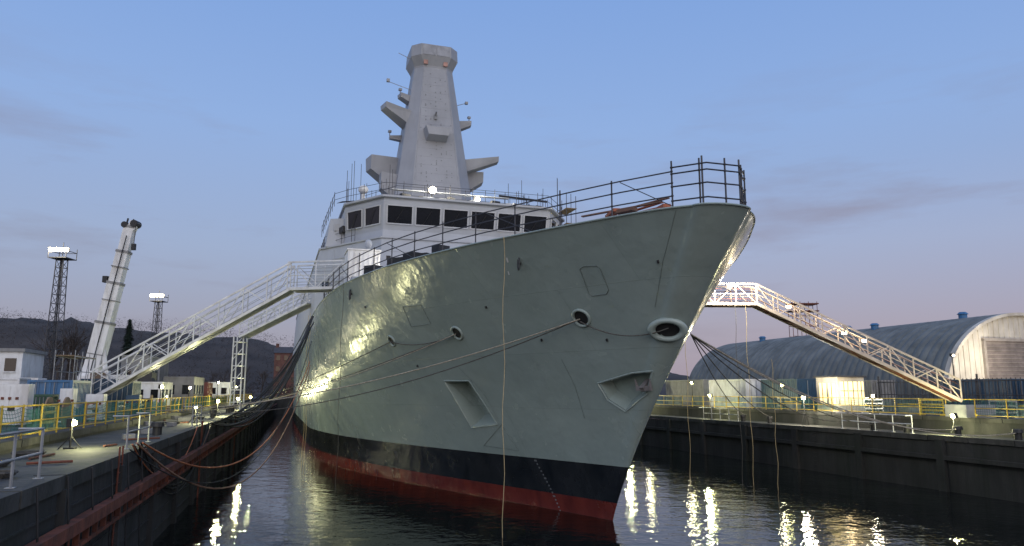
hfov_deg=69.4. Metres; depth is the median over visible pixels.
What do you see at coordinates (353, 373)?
mooring rope
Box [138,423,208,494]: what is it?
supply hose
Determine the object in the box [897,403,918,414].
tool box
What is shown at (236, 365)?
gangway support tower
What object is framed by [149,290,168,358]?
floodlight tower
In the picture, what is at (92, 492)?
joint
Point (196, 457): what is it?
supply hose
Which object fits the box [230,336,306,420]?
shore power cable
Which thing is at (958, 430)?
mooring bollard
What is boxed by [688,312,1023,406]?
barrel roof warehouse
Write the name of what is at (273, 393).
shore power cable
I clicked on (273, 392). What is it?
shore power cable
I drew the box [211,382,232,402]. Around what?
site cabin
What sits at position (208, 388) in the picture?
shipping container
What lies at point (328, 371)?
mooring rope
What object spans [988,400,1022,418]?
crowd barrier
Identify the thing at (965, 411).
gangway landing
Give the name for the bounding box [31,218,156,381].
mobile crane
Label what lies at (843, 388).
lit gatehouse
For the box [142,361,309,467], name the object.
supply hose
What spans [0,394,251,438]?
quay railing
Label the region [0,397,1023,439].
ground
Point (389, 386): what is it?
mooring rope
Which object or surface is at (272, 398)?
shore power cable
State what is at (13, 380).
site cabin
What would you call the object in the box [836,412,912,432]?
guard rail
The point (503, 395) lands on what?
hanging line
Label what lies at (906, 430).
mooring bollard
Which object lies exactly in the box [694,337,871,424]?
mooring rope
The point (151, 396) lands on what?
cable drum
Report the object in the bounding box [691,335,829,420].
mooring rope
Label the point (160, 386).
quay floodlight
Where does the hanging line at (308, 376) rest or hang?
hanging from the naval frigate
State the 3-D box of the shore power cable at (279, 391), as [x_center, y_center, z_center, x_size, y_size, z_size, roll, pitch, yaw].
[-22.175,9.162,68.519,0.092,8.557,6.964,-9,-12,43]
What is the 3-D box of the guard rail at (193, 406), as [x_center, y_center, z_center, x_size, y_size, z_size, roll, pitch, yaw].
[-18.841,8.435,43.740,0.590,1.178,4.180,3,-9,-16]
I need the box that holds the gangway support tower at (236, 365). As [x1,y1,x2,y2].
[229,336,247,411]
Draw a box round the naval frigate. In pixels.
[292,43,755,520]
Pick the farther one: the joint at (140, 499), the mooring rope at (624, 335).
the mooring rope at (624, 335)
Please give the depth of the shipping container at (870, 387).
62.94 m
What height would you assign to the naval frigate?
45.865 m
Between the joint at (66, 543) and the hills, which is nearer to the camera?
the joint at (66, 543)
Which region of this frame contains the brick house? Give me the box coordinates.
[273,344,293,396]
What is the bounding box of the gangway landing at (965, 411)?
[945,404,1008,417]
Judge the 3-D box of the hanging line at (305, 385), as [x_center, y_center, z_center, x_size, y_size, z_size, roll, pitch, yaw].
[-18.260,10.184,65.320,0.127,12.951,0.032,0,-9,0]
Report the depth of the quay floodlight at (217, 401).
60.69 m
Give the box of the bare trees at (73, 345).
[23,319,291,399]
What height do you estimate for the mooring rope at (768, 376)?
4.748 m
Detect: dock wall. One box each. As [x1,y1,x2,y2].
[0,398,275,545]
[264,398,1023,502]
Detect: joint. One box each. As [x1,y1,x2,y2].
[65,476,68,545]
[89,467,93,545]
[108,460,112,545]
[125,454,128,545]
[138,449,142,545]
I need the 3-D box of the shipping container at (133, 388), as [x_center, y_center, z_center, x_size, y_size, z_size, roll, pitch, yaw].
[-28.573,9.180,54.465,1.630,2.400,3.069,3,-9,-16]
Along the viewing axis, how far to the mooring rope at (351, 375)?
44.44 m
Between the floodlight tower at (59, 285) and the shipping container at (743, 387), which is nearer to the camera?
the shipping container at (743, 387)
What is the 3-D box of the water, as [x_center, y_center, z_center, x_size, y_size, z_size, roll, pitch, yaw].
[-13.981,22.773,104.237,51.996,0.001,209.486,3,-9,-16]
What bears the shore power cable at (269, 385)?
attached to the dock wall at (160, 511)
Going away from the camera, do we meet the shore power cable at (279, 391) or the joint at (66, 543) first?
the joint at (66, 543)
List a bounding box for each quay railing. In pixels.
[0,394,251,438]
[655,395,1023,418]
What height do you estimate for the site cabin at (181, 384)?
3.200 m
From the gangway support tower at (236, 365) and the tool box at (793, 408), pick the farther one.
the gangway support tower at (236, 365)
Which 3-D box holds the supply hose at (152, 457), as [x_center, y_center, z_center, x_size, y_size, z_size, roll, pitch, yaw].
[-14.965,8.341,43.720,0.068,7.094,37.237,1,-9,-6]
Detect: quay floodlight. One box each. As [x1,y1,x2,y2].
[58,418,81,448]
[157,384,163,411]
[188,405,199,422]
[215,399,220,415]
[708,394,713,418]
[801,396,808,424]
[871,394,878,413]
[950,413,957,435]
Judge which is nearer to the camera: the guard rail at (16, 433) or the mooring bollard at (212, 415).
the guard rail at (16, 433)
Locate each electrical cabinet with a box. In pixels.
[0,384,34,426]
[57,388,77,423]
[82,394,106,421]
[126,395,141,414]
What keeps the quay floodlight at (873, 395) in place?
on the ground
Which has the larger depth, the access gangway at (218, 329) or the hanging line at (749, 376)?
the access gangway at (218, 329)
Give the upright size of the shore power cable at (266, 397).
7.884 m
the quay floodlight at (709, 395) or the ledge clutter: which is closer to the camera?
the ledge clutter
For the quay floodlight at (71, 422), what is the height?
1.061 m
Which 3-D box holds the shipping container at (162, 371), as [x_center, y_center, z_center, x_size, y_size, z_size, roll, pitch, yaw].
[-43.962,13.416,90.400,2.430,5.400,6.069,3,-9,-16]
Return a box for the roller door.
[981,338,1023,378]
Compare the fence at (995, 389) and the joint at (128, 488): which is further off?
the fence at (995, 389)
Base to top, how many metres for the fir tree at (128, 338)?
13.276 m
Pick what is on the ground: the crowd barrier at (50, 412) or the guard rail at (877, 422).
the crowd barrier at (50, 412)
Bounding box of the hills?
[0,317,688,396]
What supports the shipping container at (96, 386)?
on the ground
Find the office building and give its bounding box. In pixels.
[0,348,47,377]
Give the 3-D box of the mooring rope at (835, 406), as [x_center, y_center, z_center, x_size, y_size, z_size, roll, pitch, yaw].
[18.061,5.829,36.483,23.787,4.815,0.056,5,-10,-28]
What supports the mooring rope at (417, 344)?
attached to the naval frigate
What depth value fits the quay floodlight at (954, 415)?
45.98 m
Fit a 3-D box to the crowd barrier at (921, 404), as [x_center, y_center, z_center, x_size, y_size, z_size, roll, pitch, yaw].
[29.402,9.403,51.785,0.600,1.110,2.000,3,-9,-16]
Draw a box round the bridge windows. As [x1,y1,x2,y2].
[347,204,559,232]
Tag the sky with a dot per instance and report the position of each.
(878, 144)
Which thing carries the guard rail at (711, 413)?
on the dock wall at (988, 466)
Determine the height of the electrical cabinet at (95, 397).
1.500 m
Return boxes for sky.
[0,0,1023,418]
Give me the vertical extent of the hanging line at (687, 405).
12.001 m
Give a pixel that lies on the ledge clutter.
(4, 473)
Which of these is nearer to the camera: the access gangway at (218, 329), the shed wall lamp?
the access gangway at (218, 329)
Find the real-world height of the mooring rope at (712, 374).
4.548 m
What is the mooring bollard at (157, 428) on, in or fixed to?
on the dock wall at (160, 511)
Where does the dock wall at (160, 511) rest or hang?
attached to the ground
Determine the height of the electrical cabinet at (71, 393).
1.800 m
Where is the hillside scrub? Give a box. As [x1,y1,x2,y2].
[0,308,294,396]
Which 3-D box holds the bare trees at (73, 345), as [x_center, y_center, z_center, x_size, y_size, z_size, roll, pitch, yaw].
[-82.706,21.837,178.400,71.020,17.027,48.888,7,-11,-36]
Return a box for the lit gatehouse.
[813,376,865,411]
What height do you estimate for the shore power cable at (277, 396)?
8.246 m
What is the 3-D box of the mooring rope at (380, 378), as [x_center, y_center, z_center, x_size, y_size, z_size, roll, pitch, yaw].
[-10.262,5.343,39.412,30.511,4.367,0.060,-5,-10,29]
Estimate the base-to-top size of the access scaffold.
4.409 m
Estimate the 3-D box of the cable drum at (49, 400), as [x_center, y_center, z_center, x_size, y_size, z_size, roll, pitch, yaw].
[-21.431,6.546,34.859,0.800,1.379,1.400,3,-9,-16]
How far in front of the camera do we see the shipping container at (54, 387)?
42.59 m
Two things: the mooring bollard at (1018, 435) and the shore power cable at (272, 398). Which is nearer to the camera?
the mooring bollard at (1018, 435)
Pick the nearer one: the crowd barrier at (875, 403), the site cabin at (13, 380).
the site cabin at (13, 380)
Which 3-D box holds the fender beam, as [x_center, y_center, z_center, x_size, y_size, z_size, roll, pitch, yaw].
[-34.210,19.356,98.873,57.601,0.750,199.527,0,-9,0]
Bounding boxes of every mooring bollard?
[150,422,164,435]
[209,410,216,417]
[766,416,772,422]
[869,422,877,429]
[902,423,911,432]
[952,426,962,435]
[1011,429,1023,439]
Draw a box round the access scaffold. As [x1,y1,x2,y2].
[52,350,96,393]
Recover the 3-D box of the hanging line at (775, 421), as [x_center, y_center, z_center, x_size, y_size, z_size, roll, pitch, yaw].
[16.402,9.507,46.076,0.127,8.202,0.032,0,-9,0]
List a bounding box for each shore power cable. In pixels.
[207,322,313,424]
[210,316,313,426]
[215,331,309,424]
[217,316,312,425]
[219,335,308,427]
[222,316,311,418]
[224,328,309,417]
[227,326,307,419]
[229,342,300,417]
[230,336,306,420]
[234,367,288,415]
[239,351,299,419]
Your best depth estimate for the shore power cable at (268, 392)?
62.11 m
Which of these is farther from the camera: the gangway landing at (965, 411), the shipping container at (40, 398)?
the gangway landing at (965, 411)
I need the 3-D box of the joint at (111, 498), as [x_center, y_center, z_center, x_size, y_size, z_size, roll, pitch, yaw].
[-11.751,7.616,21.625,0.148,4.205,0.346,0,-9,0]
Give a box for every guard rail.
[0,427,44,488]
[113,412,150,448]
[184,405,201,426]
[699,407,738,420]
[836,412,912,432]
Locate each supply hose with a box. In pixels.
[129,341,311,483]
[132,426,197,473]
[134,421,212,485]
[136,365,310,488]
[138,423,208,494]
[140,422,208,488]
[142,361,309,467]
[145,426,210,467]
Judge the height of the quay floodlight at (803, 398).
2.356 m
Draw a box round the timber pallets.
[107,406,172,417]
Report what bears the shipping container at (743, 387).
on the ground
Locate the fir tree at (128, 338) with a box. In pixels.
[113,319,134,374]
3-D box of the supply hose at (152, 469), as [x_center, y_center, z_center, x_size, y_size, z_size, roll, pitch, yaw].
[-15.838,8.827,35.507,0.059,2.726,20.356,3,-9,-16]
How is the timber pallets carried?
on the ground
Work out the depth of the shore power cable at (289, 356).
61.58 m
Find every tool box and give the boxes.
[785,401,800,409]
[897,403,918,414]
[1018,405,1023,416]
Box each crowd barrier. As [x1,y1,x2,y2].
[39,405,56,430]
[81,403,100,423]
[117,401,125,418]
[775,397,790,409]
[862,399,886,413]
[918,399,945,415]
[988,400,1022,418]
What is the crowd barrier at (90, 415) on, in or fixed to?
on the ground
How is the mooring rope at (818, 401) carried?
attached to the mooring bollard at (958, 430)
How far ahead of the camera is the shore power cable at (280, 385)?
57.53 m
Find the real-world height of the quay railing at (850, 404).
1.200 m
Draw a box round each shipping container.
[27,380,90,419]
[32,394,58,422]
[81,379,118,393]
[107,381,141,414]
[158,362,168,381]
[203,382,212,398]
[666,379,720,405]
[709,379,763,407]
[761,379,817,409]
[864,380,896,410]
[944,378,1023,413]
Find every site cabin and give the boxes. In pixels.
[0,378,30,383]
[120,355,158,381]
[140,382,172,407]
[163,377,204,406]
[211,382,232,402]
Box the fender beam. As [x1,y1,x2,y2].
[25,403,276,545]
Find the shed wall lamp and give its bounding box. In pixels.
[949,353,954,378]
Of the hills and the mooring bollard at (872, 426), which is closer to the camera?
the mooring bollard at (872, 426)
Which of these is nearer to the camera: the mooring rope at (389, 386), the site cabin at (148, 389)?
the mooring rope at (389, 386)
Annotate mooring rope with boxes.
[142,319,579,410]
[154,321,575,413]
[215,334,455,409]
[229,334,453,406]
[234,342,389,406]
[390,336,451,344]
[580,321,668,335]
[690,334,746,414]
[691,334,1016,435]
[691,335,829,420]
[693,336,955,429]
[693,337,767,415]
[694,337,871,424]
[699,338,901,425]
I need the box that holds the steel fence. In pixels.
[877,374,1023,415]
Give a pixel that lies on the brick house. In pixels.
(282, 355)
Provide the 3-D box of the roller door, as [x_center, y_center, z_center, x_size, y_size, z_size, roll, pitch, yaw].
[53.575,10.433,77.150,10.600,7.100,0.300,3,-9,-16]
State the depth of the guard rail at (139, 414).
27.58 m
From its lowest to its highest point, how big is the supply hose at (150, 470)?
2.546 m
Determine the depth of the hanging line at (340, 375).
45.82 m
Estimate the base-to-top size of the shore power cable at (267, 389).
7.748 m
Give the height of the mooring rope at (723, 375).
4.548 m
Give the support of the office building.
on the ground
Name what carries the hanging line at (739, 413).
hanging from the access gangway at (864, 356)
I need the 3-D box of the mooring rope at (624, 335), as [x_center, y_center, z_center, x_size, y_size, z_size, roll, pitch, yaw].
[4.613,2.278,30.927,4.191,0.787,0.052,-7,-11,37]
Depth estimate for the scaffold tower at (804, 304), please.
140.96 m
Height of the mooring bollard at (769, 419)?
0.600 m
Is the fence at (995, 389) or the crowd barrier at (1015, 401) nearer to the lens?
the crowd barrier at (1015, 401)
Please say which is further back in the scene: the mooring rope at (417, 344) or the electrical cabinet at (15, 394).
the mooring rope at (417, 344)
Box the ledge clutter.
[0,416,204,478]
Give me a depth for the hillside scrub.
309.29 m
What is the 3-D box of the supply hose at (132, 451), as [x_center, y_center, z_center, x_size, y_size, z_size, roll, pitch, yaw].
[-14.773,6.958,43.278,0.048,8.514,37.953,1,-9,-7]
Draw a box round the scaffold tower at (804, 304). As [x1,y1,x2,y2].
[786,301,818,336]
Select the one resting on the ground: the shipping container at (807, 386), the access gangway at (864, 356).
the shipping container at (807, 386)
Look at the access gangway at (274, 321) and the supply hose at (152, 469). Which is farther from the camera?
the access gangway at (274, 321)
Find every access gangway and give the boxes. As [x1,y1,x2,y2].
[90,260,344,395]
[239,285,311,338]
[705,283,962,401]
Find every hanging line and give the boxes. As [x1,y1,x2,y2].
[301,315,308,460]
[304,313,310,451]
[335,283,343,485]
[502,245,504,537]
[685,346,690,484]
[735,310,742,483]
[745,305,753,485]
[771,359,777,483]
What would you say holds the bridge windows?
in the naval frigate
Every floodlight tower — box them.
[42,242,77,379]
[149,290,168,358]
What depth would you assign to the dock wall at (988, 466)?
52.15 m
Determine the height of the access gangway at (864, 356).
7.989 m
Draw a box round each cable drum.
[43,397,70,426]
[141,395,152,407]
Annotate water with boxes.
[153,414,1023,545]
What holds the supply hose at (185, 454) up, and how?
attached to the dock wall at (160, 511)
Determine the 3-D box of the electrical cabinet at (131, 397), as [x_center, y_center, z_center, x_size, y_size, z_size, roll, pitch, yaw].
[-25.657,8.985,50.089,0.900,1.400,0.915,3,-9,-16]
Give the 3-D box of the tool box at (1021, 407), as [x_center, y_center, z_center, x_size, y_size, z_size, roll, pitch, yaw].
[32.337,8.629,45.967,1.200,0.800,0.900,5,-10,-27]

